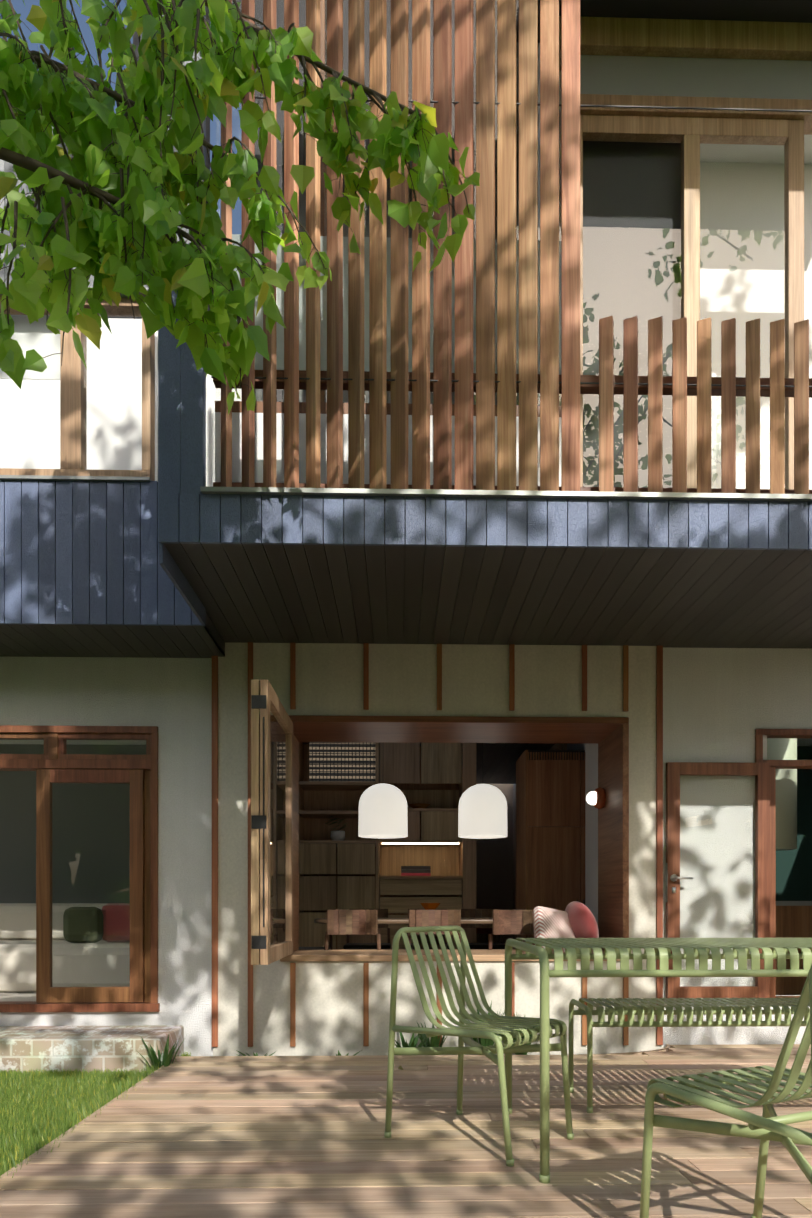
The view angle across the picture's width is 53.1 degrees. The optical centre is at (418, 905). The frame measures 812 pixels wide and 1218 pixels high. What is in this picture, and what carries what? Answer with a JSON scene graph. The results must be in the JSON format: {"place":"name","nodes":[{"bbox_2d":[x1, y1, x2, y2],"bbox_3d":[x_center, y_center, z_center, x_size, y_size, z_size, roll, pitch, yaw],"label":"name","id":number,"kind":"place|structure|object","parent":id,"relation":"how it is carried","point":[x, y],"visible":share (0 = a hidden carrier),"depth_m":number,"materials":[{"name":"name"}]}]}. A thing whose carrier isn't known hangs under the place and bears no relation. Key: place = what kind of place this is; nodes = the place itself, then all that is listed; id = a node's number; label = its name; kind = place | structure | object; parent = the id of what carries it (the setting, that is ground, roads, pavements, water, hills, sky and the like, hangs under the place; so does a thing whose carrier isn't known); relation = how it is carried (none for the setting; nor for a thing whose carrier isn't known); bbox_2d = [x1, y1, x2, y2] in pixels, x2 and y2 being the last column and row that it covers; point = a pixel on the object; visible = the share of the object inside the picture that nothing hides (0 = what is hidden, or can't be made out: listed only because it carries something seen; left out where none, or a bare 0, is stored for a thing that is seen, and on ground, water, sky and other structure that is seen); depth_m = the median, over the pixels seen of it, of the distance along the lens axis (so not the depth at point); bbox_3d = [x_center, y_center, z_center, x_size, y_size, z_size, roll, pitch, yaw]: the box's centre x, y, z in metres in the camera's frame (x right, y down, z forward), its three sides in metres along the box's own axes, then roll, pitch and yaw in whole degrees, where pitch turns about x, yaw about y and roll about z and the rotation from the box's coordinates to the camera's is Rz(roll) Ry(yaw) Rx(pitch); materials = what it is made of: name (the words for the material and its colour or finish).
{"place":"outdoors","nodes":[
{"label":"outdoors","id":0,"kind":"place"},
{"bbox_2d":[0,992,35,1000],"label":"floor","id":1,"kind":"structure","parent":0,"point":[17,996],"depth_m":6.21,"materials":[{"name":"beige"}]},
{"bbox_2d":[0,903,129,991],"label":"sofa","id":2,"kind":"object","parent":1,"relation":"on","point":[17,947],"visible":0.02,"depth_m":6.44,"materials":[{"name":"beige fabric"}]},
{"bbox_2d":[63,907,102,942],"bbox_3d":[-2.789,0.161,6.766,0.320,0.300,0.170,0,0,-1],"label":"cushion","id":3,"kind":"object","parent":2,"relation":"on","point":[91,924],"depth_m":6.69,"materials":[{"name":"green fabric"}]},
{"bbox_2d":[102,903,129,941],"bbox_3d":[-2.512,0.145,6.863,0.320,0.330,0.150,0,0,-1],"label":"cushion","id":4,"kind":"object","parent":2,"relation":"on","point":[111,921],"depth_m":6.79,"materials":[{"name":"red fabric"}]},
{"bbox_2d":[0,744,145,902],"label":"living walls","id":5,"kind":"structure","parent":1,"relation":"on","point":[17,836],"depth_m":8.21,"materials":[{"name":"paint"}]},
{"bbox_2d":[0,318,241,486],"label":"curtain","id":6,"kind":"object","parent":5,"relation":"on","point":[212,391],"depth_m":6.49,"materials":[{"name":"white fabric"}]},
{"bbox_2d":[0,740,145,744],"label":"transom window","id":7,"kind":"structure","parent":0,"point":[102,742],"depth_m":8.11,"materials":[{"name":"brown wood"}]},
{"bbox_2d":[0,1051,190,1177],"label":"grass","id":8,"kind":"structure","parent":0,"point":[39,1110],"depth_m":4.02,"materials":[{"name":"green plant"}]},
{"bbox_2d":[135,1000,538,1069],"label":"garden plants","id":9,"kind":"object","parent":8,"relation":"on","point":[164,1059],"visible":0.15,"depth_m":5.14,"materials":[{"name":"green plant"}]},
{"bbox_2d":[0,15,203,297],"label":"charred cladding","id":10,"kind":"structure","parent":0,"point":[5,166],"depth_m":4.69,"materials":[{"name":"wood"}]},
{"bbox_2d":[0,0,241,234],"label":"sky","id":11,"kind":"structure","parent":0,"point":[18,5],"materials":[{"name":"blue"}]},
{"bbox_2d":[0,0,479,414],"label":"tree","id":12,"kind":"object","parent":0,"point":[30,296],"depth_m":2.77,"materials":[{"name":"green plant"}]},
{"bbox_2d":[358,783,407,838],"bbox_3d":[-0.294,-0.798,6.793,0.412,0.442,0.412,0,0,-1],"label":"pendant shade","id":13,"kind":"object","parent":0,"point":[382,810],"visible":1,"depth_m":6.63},
{"bbox_2d":[232,0,538,404],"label":"wall","id":14,"kind":"structure","parent":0,"point":[279,155],"depth_m":5.81,"materials":[{"name":"grey"}]},
{"bbox_2d":[215,412,560,486],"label":"white balcony wall","id":15,"kind":"structure","parent":0,"point":[236,446],"depth_m":4.99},
{"bbox_2d":[282,497,506,529],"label":"cladding grooves","id":16,"kind":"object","parent":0,"point":[405,513],"depth_m":3.90,"materials":[{"name":"wood"}]},
{"bbox_2d":[314,918,492,923],"bbox_3d":[0.099,0.127,6.802,1.921,0.035,1.000,0,0,-1],"label":"dining table","id":17,"kind":"object","parent":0,"point":[406,921],"visible":0.33,"depth_m":6.32,"materials":[{"name":"brown wood"}]},
{"bbox_2d":[420,903,439,909],"bbox_3d":[0.103,0.044,6.803,0.171,0.130,0.175,0,0,-1],"label":"bowl","id":18,"kind":"object","parent":17,"relation":"on","point":[430,906],"visible":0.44,"depth_m":6.75,"materials":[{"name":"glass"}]},
{"bbox_2d":[0,527,810,657],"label":"soffit backing","id":19,"kind":"object","parent":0,"point":[404,578],"visible":0.07,"depth_m":4.18,"materials":[{"name":"black"}]},
{"bbox_2d":[108,7,209,318],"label":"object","id":20,"kind":"object","parent":19,"relation":"on","point":[135,39],"visible":0.05,"depth_m":4.85,"materials":[{"name":"blue metal"}]},
{"bbox_2d":[0,295,154,480],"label":"window frame","id":21,"kind":"object","parent":20,"relation":"attached to","point":[73,408],"visible":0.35,"depth_m":4.71,"materials":[{"name":"beige wood"}]},
{"bbox_2d":[0,315,59,379],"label":"blind","id":22,"kind":"object","parent":21,"relation":"attached to","point":[21,336],"depth_m":4.81,"materials":[{"name":"white fabric"}]},
{"bbox_2d":[0,310,141,469],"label":"window glass","id":23,"kind":"object","parent":21,"relation":"on","point":[85,400],"visible":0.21,"depth_m":4.74,"materials":[{"name":"white"}]},
{"bbox_2d":[0,6,811,625],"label":"wall cladding","id":24,"kind":"structure","parent":19,"relation":"attached to","point":[84,552],"depth_m":3.91,"materials":[{"name":"blue wood"}]},
{"bbox_2d":[0,285,811,501],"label":"flashings","id":25,"kind":"object","parent":24,"relation":"on","point":[425,493],"visible":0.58,"depth_m":3.88,"materials":[{"name":"grey metal"}]},
{"bbox_2d":[0,540,811,657],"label":"soffit boards","id":26,"kind":"object","parent":19,"relation":"attached to","point":[526,595],"visible":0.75,"depth_m":4.60,"materials":[{"name":"brown wood"}]},
{"bbox_2d":[559,16,811,489],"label":"balcony door frame","id":27,"kind":"object","parent":19,"relation":"on","point":[650,37],"visible":0.4,"depth_m":5.04,"materials":[{"name":"beige wood"}]},
{"bbox_2d":[215,0,560,416],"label":"glazing frames","id":28,"kind":"structure","parent":27,"relation":"attached to","point":[237,406],"depth_m":4.99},
{"bbox_2d":[216,0,560,403],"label":"dark glazing","id":29,"kind":"structure","parent":28,"relation":"in","point":[259,9],"depth_m":5.03,"materials":[{"name":"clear glass"}]},
{"bbox_2d":[220,234,560,374],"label":"reeded glazing","id":30,"kind":"structure","parent":27,"relation":"attached to","point":[302,323],"depth_m":4.08,"materials":[{"name":"clear glass"}]},
{"bbox_2d":[221,0,579,490],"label":"fin screen","id":31,"kind":"object","parent":27,"relation":"attached to","point":[528,249],"visible":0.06,"depth_m":3.94,"materials":[{"name":"brown wood"}]},
{"bbox_2d":[211,96,811,387],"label":"fin pins","id":32,"kind":"object","parent":31,"relation":"attached to","point":[658,107],"visible":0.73,"depth_m":3.97,"materials":[{"name":"black metal"}]},
{"bbox_2d":[213,370,811,493],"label":"balustrade rails","id":33,"kind":"object","parent":27,"relation":"on","point":[643,390],"visible":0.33,"depth_m":4.05,"materials":[{"name":"brown wood"}]},
{"bbox_2d":[516,0,811,42],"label":"roof soffit","id":34,"kind":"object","parent":27,"relation":"on","point":[799,11],"depth_m":4.93,"materials":[{"name":"grey"}]},
{"bbox_2d":[583,136,786,488],"bbox_3d":[1.663,-3.426,5.068,1.288,2.742,0.006,0,0,-1],"label":"balcony door glass","id":35,"kind":"object","parent":27,"relation":"in","point":[680,270],"visible":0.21,"depth_m":5.07,"materials":[{"name":"clear glass"}]},
{"bbox_2d":[580,55,811,99],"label":"wall","id":36,"kind":"structure","parent":27,"relation":"attached to","point":[691,77],"depth_m":5.04,"materials":[{"name":"grey paint"}]},
{"bbox_2d":[599,316,808,493],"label":"balcony railing slats","id":37,"kind":"object","parent":27,"relation":"on","point":[679,405],"visible":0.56,"depth_m":3.96,"materials":[{"name":"brown wood"}]},
{"bbox_2d":[711,373,720,488],"bbox_3d":[1.927,-2.832,5.347,0.194,1.354,0.067,0,0,-1],"label":"curtain","id":38,"kind":"object","parent":27,"relation":"hanging from","point":[717,446],"depth_m":5.32,"materials":[{"name":"white fabric"}]},
{"bbox_2d":[0,1044,811,1217],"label":"deck boards","id":39,"kind":"object","parent":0,"point":[248,1137],"visible":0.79,"depth_m":3.11,"materials":[{"name":"brown wood"}]},
{"bbox_2d":[384,925,573,1166],"bbox_3d":[0.250,0.509,3.256,0.600,0.845,0.502,0,0,40],"label":"chair frame","id":40,"kind":"object","parent":39,"relation":"on","point":[460,1050],"visible":0.79,"depth_m":3.24,"materials":[{"name":"green metal"}]},
{"bbox_2d":[401,930,566,1048],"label":"chair slats","id":41,"kind":"object","parent":40,"relation":"attached to","point":[505,1025],"visible":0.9,"depth_m":3.29,"materials":[{"name":"green metal"}]},
{"bbox_2d":[505,938,808,1183],"bbox_3d":[1.290,0.537,3.206,1.787,0.787,0.940,0,0,-1],"label":"table frame","id":42,"kind":"object","parent":39,"relation":"on","point":[543,957],"visible":0.9,"depth_m":2.73,"materials":[{"name":"green metal"}]},
{"bbox_2d":[516,938,811,969],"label":"table slats","id":43,"kind":"object","parent":42,"relation":"attached to","point":[701,947],"visible":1,"depth_m":2.76,"materials":[{"name":"green metal"}]},
{"bbox_2d":[569,999,807,1112],"bbox_3d":[1.383,0.695,3.863,1.262,0.472,0.427,0,0,-1],"label":"bench frame","id":44,"kind":"object","parent":39,"relation":"on","point":[587,1011],"visible":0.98,"depth_m":3.65,"materials":[{"name":"green metal"}]},
{"bbox_2d":[578,998,809,1021],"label":"bench slats","id":45,"kind":"object","parent":44,"relation":"attached to","point":[739,1006],"visible":0.88,"depth_m":3.69,"materials":[{"name":"green metal"}]},
{"bbox_2d":[640,964,811,1217],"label":"chair frame","id":46,"kind":"object","parent":39,"relation":"on","point":[767,1126],"visible":0.77,"depth_m":2.08,"materials":[{"name":"green metal"}]},
{"bbox_2d":[647,970,811,1107],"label":"chair seat slats","id":47,"kind":"object","parent":46,"relation":"attached to","point":[777,1076],"visible":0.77,"depth_m":1.99,"materials":[{"name":"green metal"}]},
{"bbox_2d":[302,742,554,783],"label":"dining ceiling boards","id":48,"kind":"object","parent":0,"point":[499,762],"visible":0.12,"depth_m":9.28,"materials":[{"name":"black wood"}]},
{"bbox_2d":[482,743,482,783],"bbox_3d":[0.542,-1.345,6.813,0.005,0.650,0.004,0,0,-1],"label":"pendant cord","id":49,"kind":"object","parent":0,"point":[482,763],"visible":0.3,"depth_m":6.81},
{"bbox_2d":[458,784,506,838],"bbox_3d":[0.542,-0.798,6.813,0.412,0.442,0.412,0,0,-1],"label":"pendant shade","id":50,"kind":"object","parent":49,"relation":"hanging from","point":[482,811],"visible":1,"depth_m":6.65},
{"bbox_2d":[528,750,584,759],"bbox_3d":[1.225,-0.279,7.550,0.515,2.218,0.600,0,0,-1],"label":"air vent grille","id":51,"kind":"object","parent":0,"point":[556,751],"visible":0.07,"depth_m":7.25,"materials":[{"name":"brown wood"}]},
{"bbox_2d":[583,141,680,487],"bbox_3d":[1.337,-3.426,5.155,0.680,2.942,0.005,0,0,-1],"label":"curtain","id":52,"kind":"object","parent":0,"point":[670,305],"depth_m":5.15,"materials":[{"name":"beige fabric"}]},
{"bbox_2d":[797,738,811,745],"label":"kitchen ceiling","id":53,"kind":"structure","parent":0,"point":[806,743],"depth_m":8.11,"materials":[{"name":"black"}]},
{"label":"dining area floor","id":54,"kind":"structure","parent":0,"visible":0},
{"bbox_2d":[304,746,458,949],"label":"cabinet gaps","id":55,"kind":"object","parent":54,"relation":"on","point":[405,786],"depth_m":8.50,"materials":[{"name":"black"}]},
{"bbox_2d":[299,742,475,949],"bbox_3d":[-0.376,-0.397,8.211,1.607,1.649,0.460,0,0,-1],"label":"joinery","id":56,"kind":"object","parent":54,"relation":"on","point":[420,885],"visible":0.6,"depth_m":8.00,"materials":[{"name":"brown wood"}]},
{"bbox_2d":[325,816,346,830],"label":"potted plant leaves","id":57,"kind":"object","parent":56,"relation":"on","point":[341,820],"visible":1,"depth_m":8.18,"materials":[{"name":"green plant"}]},
{"bbox_2d":[330,831,344,840],"bbox_3d":[-0.809,-0.695,8.181,0.150,0.110,0.150,0,0,-1],"label":"ceramic pot","id":58,"kind":"object","parent":56,"relation":"on","point":[337,835],"visible":0.67,"depth_m":8.12,"materials":[{"name":"grey ceramic"}]},
{"bbox_2d":[401,873,430,875],"bbox_3d":[-0.025,-0.309,8.210,0.293,0.032,0.220,0,0,-1],"label":"book","id":59,"kind":"object","parent":56,"relation":"on","point":[415,874],"visible":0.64,"depth_m":8.10,"materials":[{"name":"red paper"}]},
{"bbox_2d":[401,869,430,872],"bbox_3d":[-0.025,-0.344,8.210,0.293,0.032,0.220,0,0,-1],"label":"book","id":60,"kind":"object","parent":59,"relation":"on","point":[413,871],"visible":0.86,"depth_m":8.10,"materials":[{"name":"grey paper"}]},
{"bbox_2d":[401,866,430,869],"bbox_3d":[-0.025,-0.379,8.210,0.293,0.032,0.220,0,0,-1],"label":"book","id":61,"kind":"object","parent":60,"relation":"on","point":[418,867],"visible":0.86,"depth_m":8.10,"materials":[{"name":"grey paper"}]},
{"bbox_2d":[382,843,458,843],"bbox_3d":[0.024,-0.616,8.056,0.765,0.011,0.030,0,0,-1],"label":"led strip","id":62,"kind":"object","parent":56,"relation":"attached to","point":[420,843],"visible":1,"depth_m":8.04,"materials":[{"name":"beige plastic"}]},
{"bbox_2d":[325,909,533,949],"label":"dining chairs","id":63,"kind":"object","parent":54,"relation":"on","point":[353,921],"depth_m":5.92,"materials":[{"name":"brown wood"}]},
{"bbox_2d":[299,943,504,949],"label":"dining chair seats","id":64,"kind":"object","parent":63,"relation":"on","point":[347,946],"visible":0.23,"depth_m":7.23,"materials":[{"name":"brown wood"}]},
{"bbox_2d":[412,934,447,949],"bbox_3d":[0.099,0.487,6.802,0.600,0.686,0.600,0,0,-1],"label":"dining table base","id":65,"kind":"object","parent":54,"relation":"on","point":[428,942],"visible":0.06,"depth_m":6.69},
{"bbox_2d":[476,934,495,942],"bbox_3d":[0.793,0.606,11.171,0.500,0.450,0.500,0,0,-1],"label":"hall bench","id":66,"kind":"object","parent":54,"relation":"on","point":[482,938],"depth_m":10.92,"materials":[{"name":"black fabric"}]},
{"bbox_2d":[476,928,492,933],"bbox_3d":[0.793,0.341,11.186,0.460,0.080,0.430,0,0,-1],"label":"hall bench cushion","id":67,"kind":"object","parent":66,"relation":"on","point":[484,930],"visible":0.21,"depth_m":10.97,"materials":[{"name":"black fabric"}]},
{"bbox_2d":[476,743,566,948],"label":"hallway walls","id":68,"kind":"structure","parent":54,"relation":"on","point":[495,873],"depth_m":11.43,"materials":[{"name":"black"}]},
{"bbox_2d":[516,750,584,944],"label":"tall cabinet doors","id":69,"kind":"structure","parent":54,"relation":"on","point":[550,833],"depth_m":7.23,"materials":[{"name":"brown wood"}]},
{"bbox_2d":[567,743,597,924],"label":"dining walls","id":70,"kind":"structure","parent":54,"relation":"on","point":[591,832],"depth_m":7.01,"materials":[{"name":"white paint"}]},
{"bbox_2d":[309,742,374,780],"bbox_3d":[-0.747,-1.448,8.017,0.651,0.443,0.010,0,0,-1],"label":"wine rack","id":71,"kind":"object","parent":70,"relation":"attached to","point":[341,761],"visible":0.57,"depth_m":8.01,"materials":[{"name":"brown wood"}]},
{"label":"upper bedroom floor","id":72,"kind":"structure","parent":0,"visible":0},
{"bbox_2d":[518,44,811,489],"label":"bedroom walls","id":73,"kind":"structure","parent":72,"relation":"on","point":[768,238],"depth_m":6.36,"materials":[{"name":"white paint"}]},
{"label":"ground","id":74,"kind":"structure","parent":0,"visible":0},
{"bbox_2d":[0,1025,183,1072],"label":"brick step","id":75,"kind":"object","parent":74,"relation":"on","point":[47,1048],"visible":0.44,"depth_m":4.81,"materials":[{"name":"beige brick"}]},
{"bbox_2d":[0,1055,430,1178],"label":"edging","id":76,"kind":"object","parent":74,"relation":"on","point":[61,1135],"depth_m":3.66,"materials":[{"name":"brown wood"}]},
{"bbox_2d":[0,647,811,1055],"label":"roughcast wall","id":77,"kind":"structure","parent":74,"relation":"on","point":[720,705],"depth_m":5.37,"materials":[{"name":"white paint"}]},
{"bbox_2d":[0,725,159,1012],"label":"window frame","id":78,"kind":"object","parent":77,"relation":"attached to","point":[55,762],"visible":0.83,"depth_m":5.34,"materials":[{"name":"brown wood"}]},
{"bbox_2d":[0,739,145,986],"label":"window glass","id":79,"kind":"object","parent":78,"relation":"on","point":[90,869],"visible":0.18,"depth_m":5.37,"materials":[{"name":"white"}]},
{"bbox_2d":[755,729,811,999],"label":"window frame","id":80,"kind":"object","parent":77,"relation":"on","point":[788,764],"visible":0.33,"depth_m":5.46,"materials":[{"name":"brown wood"}]},
{"bbox_2d":[666,762,769,997],"bbox_3d":[1.999,-0.166,5.420,0.686,1.574,0.042,0,0,-1],"label":"door frame","id":81,"kind":"object","parent":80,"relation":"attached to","point":[761,773],"visible":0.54,"depth_m":5.40,"materials":[{"name":"brown wood"}]},
{"bbox_2d":[670,874,676,881],"bbox_3d":[1.697,-0.183,5.387,0.048,0.048,0.008,0,0,-1],"label":"casement handle rose","id":82,"kind":"object","parent":81,"relation":"attached to","point":[672,876],"visible":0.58,"depth_m":5.38,"materials":[{"name":"silver metal"}]},
{"bbox_2d":[666,863,692,901],"bbox_3d":[1.723,-0.153,5.362,0.174,0.260,0.056,0,0,23],"label":"door handle","id":83,"kind":"object","parent":81,"relation":"attached to","point":[674,888],"visible":0.92,"depth_m":5.39,"materials":[{"name":"silver metal"}]},
{"bbox_2d":[680,775,756,986],"bbox_3d":[2.000,-0.166,5.418,0.530,1.418,0.006,0,0,-1],"label":"door glass","id":84,"kind":"object","parent":81,"relation":"in","point":[716,865],"visible":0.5,"depth_m":5.42,"materials":[{"name":"white glass"}]},
{"bbox_2d":[767,736,811,759],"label":"window glass","id":85,"kind":"object","parent":80,"relation":"in","point":[789,747],"depth_m":5.49,"materials":[{"name":"clear glass"}]},
{"bbox_2d":[213,643,662,1055],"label":"exterior wall","id":86,"kind":"structure","parent":74,"relation":"on","point":[402,682],"depth_m":5.37,"materials":[{"name":"beige paint"}]},
{"bbox_2d":[212,642,662,1046],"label":"wall battens","id":87,"kind":"object","parent":86,"relation":"attached to","point":[659,810],"visible":0.79,"depth_m":5.34,"materials":[{"name":"brown wood"}]},
{"bbox_2d":[280,949,619,961],"bbox_3d":[0.237,0.346,5.691,2.306,0.042,0.670,0,0,-1],"label":"window sill","id":88,"kind":"structure","parent":86,"relation":"attached to","point":[375,955],"depth_m":5.36,"materials":[{"name":"brown wood"}]},
{"bbox_2d":[289,715,628,743],"bbox_3d":[0.237,-1.228,5.691,2.306,0.042,0.670,0,0,-1],"label":"head window","id":89,"kind":"structure","parent":86,"relation":"in","point":[429,729],"depth_m":5.57,"materials":[{"name":"brown wood"}]},
{"bbox_2d":[293,724,628,951],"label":"window jambs","id":90,"kind":"structure","parent":86,"relation":"attached to","point":[613,841],"depth_m":5.67,"materials":[{"name":"brown wood"}]},
{"bbox_2d":[251,679,292,964],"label":"bifold leaf frames","id":91,"kind":"structure","parent":90,"relation":"attached to","point":[268,955],"depth_m":4.29,"materials":[{"name":"brown wood"}]},
{"bbox_2d":[251,695,265,948],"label":"window hinges","id":92,"kind":"object","parent":91,"relation":"attached to","point":[258,821],"visible":1,"depth_m":4.29,"materials":[{"name":"black metal"}]},
{"bbox_2d":[270,705,288,946],"bbox_3d":[-0.854,-0.441,4.808,0.054,1.349,0.880,0,0,-1],"label":"folding window","id":93,"kind":"structure","parent":91,"relation":"in","point":[279,834],"depth_m":4.84,"materials":[{"name":"clear glass"}]},
{"bbox_2d":[533,906,575,951],"bbox_3d":[0.967,0.185,5.744,0.340,0.340,0.090,11,-25,-26],"label":"striped cushion","id":94,"kind":"object","parent":90,"relation":"on","point":[550,923],"visible":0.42,"depth_m":5.70,"materials":[{"name":"white fabric"}]},
{"bbox_2d":[565,901,598,937],"bbox_3d":[1.165,0.145,5.808,0.168,0.368,0.400,-18,4,-13],"label":"cushion","id":95,"kind":"object","parent":90,"relation":"on","point":[582,921],"visible":0.56,"depth_m":5.67,"materials":[{"name":"red"}]},
{"bbox_2d":[594,787,605,808],"bbox_3d":[1.314,-0.779,5.892,0.058,0.160,0.160,0,0,-1],"label":"wall lamp base","id":96,"kind":"object","parent":90,"relation":"attached to","point":[601,797],"visible":0.75,"depth_m":5.83,"materials":[{"name":"brown wood"}]},
{"bbox_2d":[586,791,596,804],"bbox_3d":[1.268,-0.779,5.891,0.100,0.100,0.100,0,0,-1],"label":"wall lamp globe","id":97,"kind":"object","parent":96,"relation":"attached to","point":[591,797],"visible":0.79,"depth_m":5.86,"materials":[{"name":"white glass"}]},
{"bbox_2d":[574,1044,670,1054],"bbox_3d":[1.306,1.010,5.191,0.898,0.161,0.143,0,0,-26],"label":"deck edge","id":98,"kind":"object","parent":74,"relation":"on","point":[656,1050],"visible":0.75,"depth_m":5.16,"materials":[{"name":"brown wood"}]},
{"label":"kitchen floor","id":99,"kind":"structure","parent":0,"visible":0},
{"bbox_2d":[776,746,811,900],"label":"interior wall","id":100,"kind":"structure","parent":99,"relation":"on","point":[794,875],"depth_m":8.30,"materials":[{"name":"green paint"}]},
{"bbox_2d":[767,738,796,850],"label":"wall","id":101,"kind":"structure","parent":100,"relation":"hanging from","point":[786,809],"depth_m":6.91,"materials":[{"name":"green"}]},
{"bbox_2d":[776,906,811,994],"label":"kitchen bench","id":102,"kind":"object","parent":99,"relation":"on","point":[793,921],"visible":0.12,"depth_m":6.98,"materials":[{"name":"wood"}]},
{"bbox_2d":[776,901,811,905],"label":"countertop","id":103,"kind":"structure","parent":102,"relation":"on","point":[793,903],"depth_m":6.94,"materials":[{"name":"grey stone"}]}
]}

